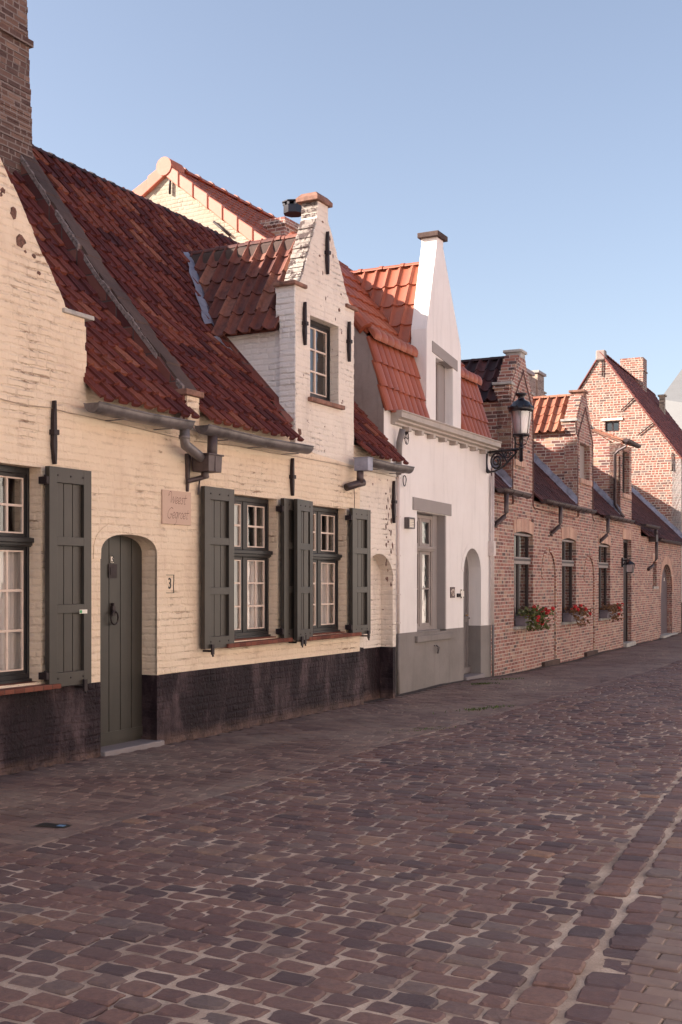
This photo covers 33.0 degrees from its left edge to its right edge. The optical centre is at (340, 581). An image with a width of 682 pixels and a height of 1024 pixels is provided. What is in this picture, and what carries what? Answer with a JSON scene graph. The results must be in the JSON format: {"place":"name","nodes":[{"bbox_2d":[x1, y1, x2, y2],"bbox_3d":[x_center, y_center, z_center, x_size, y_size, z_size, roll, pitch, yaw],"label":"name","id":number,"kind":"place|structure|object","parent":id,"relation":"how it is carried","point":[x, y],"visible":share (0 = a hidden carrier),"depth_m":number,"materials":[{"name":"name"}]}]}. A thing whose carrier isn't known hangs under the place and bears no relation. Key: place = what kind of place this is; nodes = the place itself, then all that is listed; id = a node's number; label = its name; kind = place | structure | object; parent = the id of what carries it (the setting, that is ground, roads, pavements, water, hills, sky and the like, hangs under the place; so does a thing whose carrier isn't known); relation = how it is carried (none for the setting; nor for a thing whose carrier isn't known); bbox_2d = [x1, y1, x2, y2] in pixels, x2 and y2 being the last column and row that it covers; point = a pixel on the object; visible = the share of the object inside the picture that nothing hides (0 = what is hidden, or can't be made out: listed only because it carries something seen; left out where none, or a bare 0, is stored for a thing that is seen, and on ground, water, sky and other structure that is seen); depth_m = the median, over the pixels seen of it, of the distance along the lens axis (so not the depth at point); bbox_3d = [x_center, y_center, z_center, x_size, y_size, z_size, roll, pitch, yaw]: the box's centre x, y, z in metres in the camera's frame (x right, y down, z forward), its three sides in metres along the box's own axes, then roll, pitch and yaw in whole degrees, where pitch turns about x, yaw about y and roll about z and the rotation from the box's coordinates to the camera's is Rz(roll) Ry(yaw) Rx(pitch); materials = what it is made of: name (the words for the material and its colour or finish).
{"place":"outdoors","nodes":[
{"label":"outdoors","id":0,"kind":"place"},
{"bbox_2d":[0,660,681,1023],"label":"cobbled road","id":1,"kind":"structure","parent":0,"point":[507,979],"depth_m":6.21,"materials":[{"name":"stone"}]},
{"bbox_2d":[0,633,681,856],"bbox_3d":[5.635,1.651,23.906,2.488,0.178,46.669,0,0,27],"label":"pavement","id":2,"kind":"structure","parent":0,"point":[90,794],"depth_m":10.59,"materials":[{"name":"stone"}]},
{"bbox_2d":[35,822,70,827],"bbox_3d":[-1.863,1.583,7.474,0.220,0.005,0.100,0,0,18],"label":"drain cover","id":3,"kind":"object","parent":2,"relation":"on","point":[54,825],"visible":1,"depth_m":7.46,"materials":[{"name":"grey metal"}]},
{"bbox_2d":[387,726,455,733],"bbox_3d":[0.801,1.577,12.160,1.062,0.026,0.277,0,0,-39],"label":"weed tuft","id":4,"kind":"object","parent":2,"relation":"on","point":[421,729],"visible":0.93,"depth_m":12.24,"materials":[{"name":"green plant"}]},
{"bbox_2d":[433,704,515,713],"bbox_3d":[1.691,1.575,14.243,1.509,0.030,0.282,0,0,-36],"label":"weed tuft","id":5,"kind":"object","parent":2,"relation":"on","point":[483,708],"visible":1,"depth_m":14.29,"materials":[{"name":"green plant"}]},
{"bbox_2d":[467,682,499,684],"bbox_3d":[2.147,1.573,17.653,0.794,0.041,0.253,0,0,-39],"label":"weed tuft","id":6,"kind":"object","parent":2,"relation":"on","point":[483,683],"visible":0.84,"depth_m":17.67,"materials":[{"name":"green plant"}]},
{"bbox_2d":[0,663,681,1023],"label":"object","id":7,"kind":"structure","parent":0,"point":[595,961],"depth_m":5.40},
{"bbox_2d":[499,777,681,1023],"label":"gutter course","id":8,"kind":"object","parent":7,"relation":"on","point":[561,967],"visible":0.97,"depth_m":5.21,"materials":[{"name":"stone"}]},
{"bbox_2d":[27,0,681,399],"label":"sky","id":9,"kind":"structure","parent":0,"point":[542,138],"materials":[{"name":"blue"}]},
{"bbox_2d":[527,368,546,396],"bbox_3d":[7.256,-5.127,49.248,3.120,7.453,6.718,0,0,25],"label":"chimney","id":10,"kind":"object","parent":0,"point":[536,379],"depth_m":47.63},
{"bbox_2d":[602,862,681,1023],"bbox_3d":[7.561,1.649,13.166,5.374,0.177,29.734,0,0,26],"label":"pavement","id":11,"kind":"structure","parent":0,"point":[656,997],"depth_m":4.67,"materials":[{"name":"ceramic"}]},
{"label":"ground","id":12,"kind":"structure","parent":0,"visible":0},
{"bbox_2d":[0,0,204,774],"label":"house","id":13,"kind":"structure","parent":12,"relation":"on","point":[95,633],"depth_m":10.42,"materials":[{"name":"beige brick"}]},
{"bbox_2d":[0,465,60,695],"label":"window","id":14,"kind":"structure","parent":13,"relation":"in","point":[14,546],"depth_m":9.73,"materials":[{"name":"green paint"}]},
{"bbox_2d":[100,535,142,746],"bbox_3d":[-2.134,0.545,10.851,0.094,1.990,0.825,0,0,28],"label":"door","id":15,"kind":"structure","parent":13,"relation":"in","point":[121,556],"depth_m":10.93,"materials":[{"name":"green paint"}]},
{"bbox_2d":[168,575,173,592],"bbox_3d":[-1.681,0.028,11.306,0.008,0.180,0.142,0,0,28],"label":"house number","id":16,"kind":"object","parent":13,"relation":"attached to","point":[170,583],"visible":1,"depth_m":11.31,"materials":[{"name":"black paint"}]},
{"bbox_2d":[161,489,190,525],"bbox_3d":[-1.627,-0.722,11.390,0.022,0.338,0.470,0,0,28],"label":"plaque","id":17,"kind":"object","parent":13,"relation":"attached to","point":[175,507],"visible":1,"depth_m":11.36,"materials":[{"name":"stone"}]},
{"bbox_2d":[32,144,414,739],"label":"house","id":18,"kind":"structure","parent":12,"relation":"on","point":[294,501],"depth_m":13.62,"materials":[{"name":"beige paint"}]},
{"bbox_2d":[224,496,292,647],"bbox_3d":[-1.014,-0.117,12.669,0.356,1.634,1.310,0,0,28],"label":"window","id":19,"kind":"structure","parent":18,"relation":"in","point":[247,559],"depth_m":12.81,"materials":[{"name":"green paint"}]},
{"bbox_2d":[308,320,344,409],"bbox_3d":[-0.279,-2.659,14.103,0.304,1.038,0.840,0,0,28],"label":"window","id":20,"kind":"structure","parent":18,"relation":"in","point":[324,400],"depth_m":14.28,"materials":[{"name":"green paint"}]},
{"bbox_2d":[307,506,361,640],"bbox_3d":[-0.206,-0.107,14.165,0.356,1.614,1.330,0,0,28],"label":"window","id":21,"kind":"structure","parent":18,"relation":"in","point":[322,559],"depth_m":14.37,"materials":[{"name":"green paint"}]},
{"bbox_2d":[133,157,352,270],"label":"house","id":22,"kind":"structure","parent":12,"relation":"on","point":[171,185],"depth_m":19.73,"materials":[{"name":"brick"}]},
{"bbox_2d":[288,230,501,694],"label":"house","id":23,"kind":"structure","parent":12,"relation":"on","point":[418,400],"depth_m":17.75,"materials":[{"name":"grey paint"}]},
{"bbox_2d":[404,517,414,528],"bbox_3d":[0.993,-0.838,16.634,0.078,0.163,0.214,0,0,27],"label":"wall lamp","id":24,"kind":"object","parent":23,"relation":"attached to","point":[409,522],"visible":1,"depth_m":16.55,"materials":[{"name":"metal"}]},
{"bbox_2d":[412,497,453,642],"bbox_3d":[1.300,-0.165,17.554,0.305,2.130,1.530,0,0,27],"label":"window","id":25,"kind":"structure","parent":23,"relation":"in","point":[419,504],"depth_m":17.77,"materials":[{"name":"beige paint"}]},
{"bbox_2d":[436,362,444,422],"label":"window","id":26,"kind":"structure","parent":23,"relation":"in","point":[440,369],"depth_m":18.16,"materials":[{"name":"beige paint"}]},
{"bbox_2d":[450,587,454,597],"bbox_3d":[1.770,0.179,18.223,0.022,0.170,0.183,0,0,27],"label":"enamel plate","id":27,"kind":"object","parent":23,"relation":"attached to","point":[452,592],"visible":1,"depth_m":18.21,"materials":[{"name":"beige paint"}]},
{"bbox_2d":[460,589,463,597],"bbox_3d":[1.955,0.203,18.585,0.023,0.146,0.124,0,0,27],"label":"name plate","id":28,"kind":"object","parent":23,"relation":"attached to","point":[462,592],"visible":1,"depth_m":18.58,"materials":[{"name":"white ceramic"}]},
{"bbox_2d":[463,557,470,673],"bbox_3d":[1.992,0.520,19.116,0.110,2.160,0.839,0,0,27],"label":"door","id":29,"kind":"structure","parent":23,"relation":"in","point":[467,669],"depth_m":19.36,"materials":[{"name":"grey paint"}]},
{"bbox_2d":[488,541,495,555],"bbox_3d":[2.594,-0.558,19.756,0.100,0.256,0.130,0,0,27],"label":"junction box","id":30,"kind":"object","parent":23,"relation":"attached to","point":[491,548],"visible":1,"depth_m":19.71,"materials":[{"name":"white plastic"}]},
{"bbox_2d":[486,392,533,472],"bbox_3d":[2.780,-2.474,19.273,0.979,1.289,0.432,0,0,42],"label":"street lamp","id":31,"kind":"object","parent":23,"relation":"attached to","point":[520,406],"visible":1,"depth_m":19.06,"materials":[{"name":"black metal"}]},
{"bbox_2d":[461,349,681,675],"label":"house","id":32,"kind":"structure","parent":12,"relation":"on","point":[576,513],"depth_m":25.39,"materials":[{"name":"red brick"}]},
{"bbox_2d":[513,426,526,467],"bbox_3d":[3.227,-2.511,21.357,0.234,0.783,0.680,0,0,26],"label":"window","id":33,"kind":"structure","parent":32,"relation":"in","point":[516,462],"depth_m":21.37,"materials":[{"name":"glass"}]},
{"bbox_2d":[513,519,534,629],"bbox_3d":[3.371,-0.142,21.665,0.284,2.055,1.380,0,0,26],"label":"window","id":34,"kind":"structure","parent":32,"relation":"in","point":[524,525],"depth_m":21.70,"materials":[{"name":"black glass"}]},
{"bbox_2d":[515,605,555,630],"bbox_3d":[3.765,0.699,21.888,0.399,0.498,2.071,0,0,25],"label":"flower box","id":35,"kind":"object","parent":32,"relation":"attached to","point":[534,616],"visible":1,"depth_m":21.41,"materials":[{"name":"green plant"}]},
{"bbox_2d":[561,527,579,624],"bbox_3d":[4.855,-0.123,24.702,0.220,2.075,1.350,0,0,26],"label":"window","id":36,"kind":"structure","parent":32,"relation":"in","point":[567,532],"depth_m":24.70,"materials":[{"name":"black glass"}]},
{"bbox_2d":[563,604,592,626],"bbox_3d":[5.189,0.727,24.874,0.403,0.488,1.822,0,0,25],"label":"flower box","id":37,"kind":"object","parent":32,"relation":"attached to","point":[577,614],"visible":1,"depth_m":24.46,"materials":[{"name":"green plant"}]},
{"bbox_2d":[579,445,592,486],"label":"window","id":38,"kind":"structure","parent":32,"relation":"in","point":[581,480],"depth_m":26.16,"materials":[{"name":"grey paint"}]},
{"bbox_2d":[598,533,610,620],"bbox_3d":[6.314,-0.107,27.761,0.220,2.085,1.380,0,0,26],"label":"window","id":39,"kind":"structure","parent":32,"relation":"in","point":[607,541],"depth_m":27.88,"materials":[{"name":"black glass"}]},
{"bbox_2d":[599,603,625,621],"bbox_3d":[6.646,0.747,27.954,0.366,0.470,1.905,0,0,26],"label":"flower box","id":40,"kind":"object","parent":32,"relation":"attached to","point":[611,611],"visible":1,"depth_m":27.53,"materials":[{"name":"green plant"}]},
{"bbox_2d":[623,540,627,641],"bbox_3d":[7.367,0.284,30.201,0.080,2.733,1.030,0,0,26],"label":"door","id":41,"kind":"structure","parent":32,"relation":"in","point":[625,575],"depth_m":30.49,"materials":[{"name":"black wood"}]},
{"bbox_2d":[622,453,631,499],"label":"window","id":42,"kind":"structure","parent":32,"relation":"in","point":[624,495],"depth_m":30.38,"materials":[{"name":"black glass"}]},
{"bbox_2d":[621,558,635,572],"bbox_3d":[7.342,-0.404,29.415,0.346,0.395,0.271,0,0,0],"label":"wall lantern","id":43,"kind":"object","parent":32,"relation":"attached to","point":[629,562],"depth_m":29.42,"materials":[{"name":"black metal"}]},
{"bbox_2d":[653,554,658,588],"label":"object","id":44,"kind":"structure","parent":32,"relation":"in","point":[654,587],"depth_m":33.56,"materials":[{"name":"brick"}]},
{"bbox_2d":[661,568,666,633],"bbox_3d":[9.855,0.635,35.490,0.060,2.330,2.020,0,0,26],"label":"door","id":45,"kind":"structure","parent":32,"relation":"in","point":[664,582],"depth_m":35.83,"materials":[{"name":"grey wood"}]},
{"bbox_2d":[577,350,681,632],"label":"house","id":46,"kind":"structure","parent":12,"relation":"on","point":[623,402],"depth_m":38.66,"materials":[{"name":"brick"}]},
{"bbox_2d":[601,417,622,431],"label":"window","id":47,"kind":"structure","parent":46,"relation":"in","point":[621,418],"depth_m":38.90,"materials":[{"name":"black glass"}]},
{"bbox_2d":[664,370,681,428],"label":"house","id":48,"kind":"structure","parent":12,"relation":"on","point":[673,401],"depth_m":57.55,"materials":[{"name":"white paint"}]}
]}

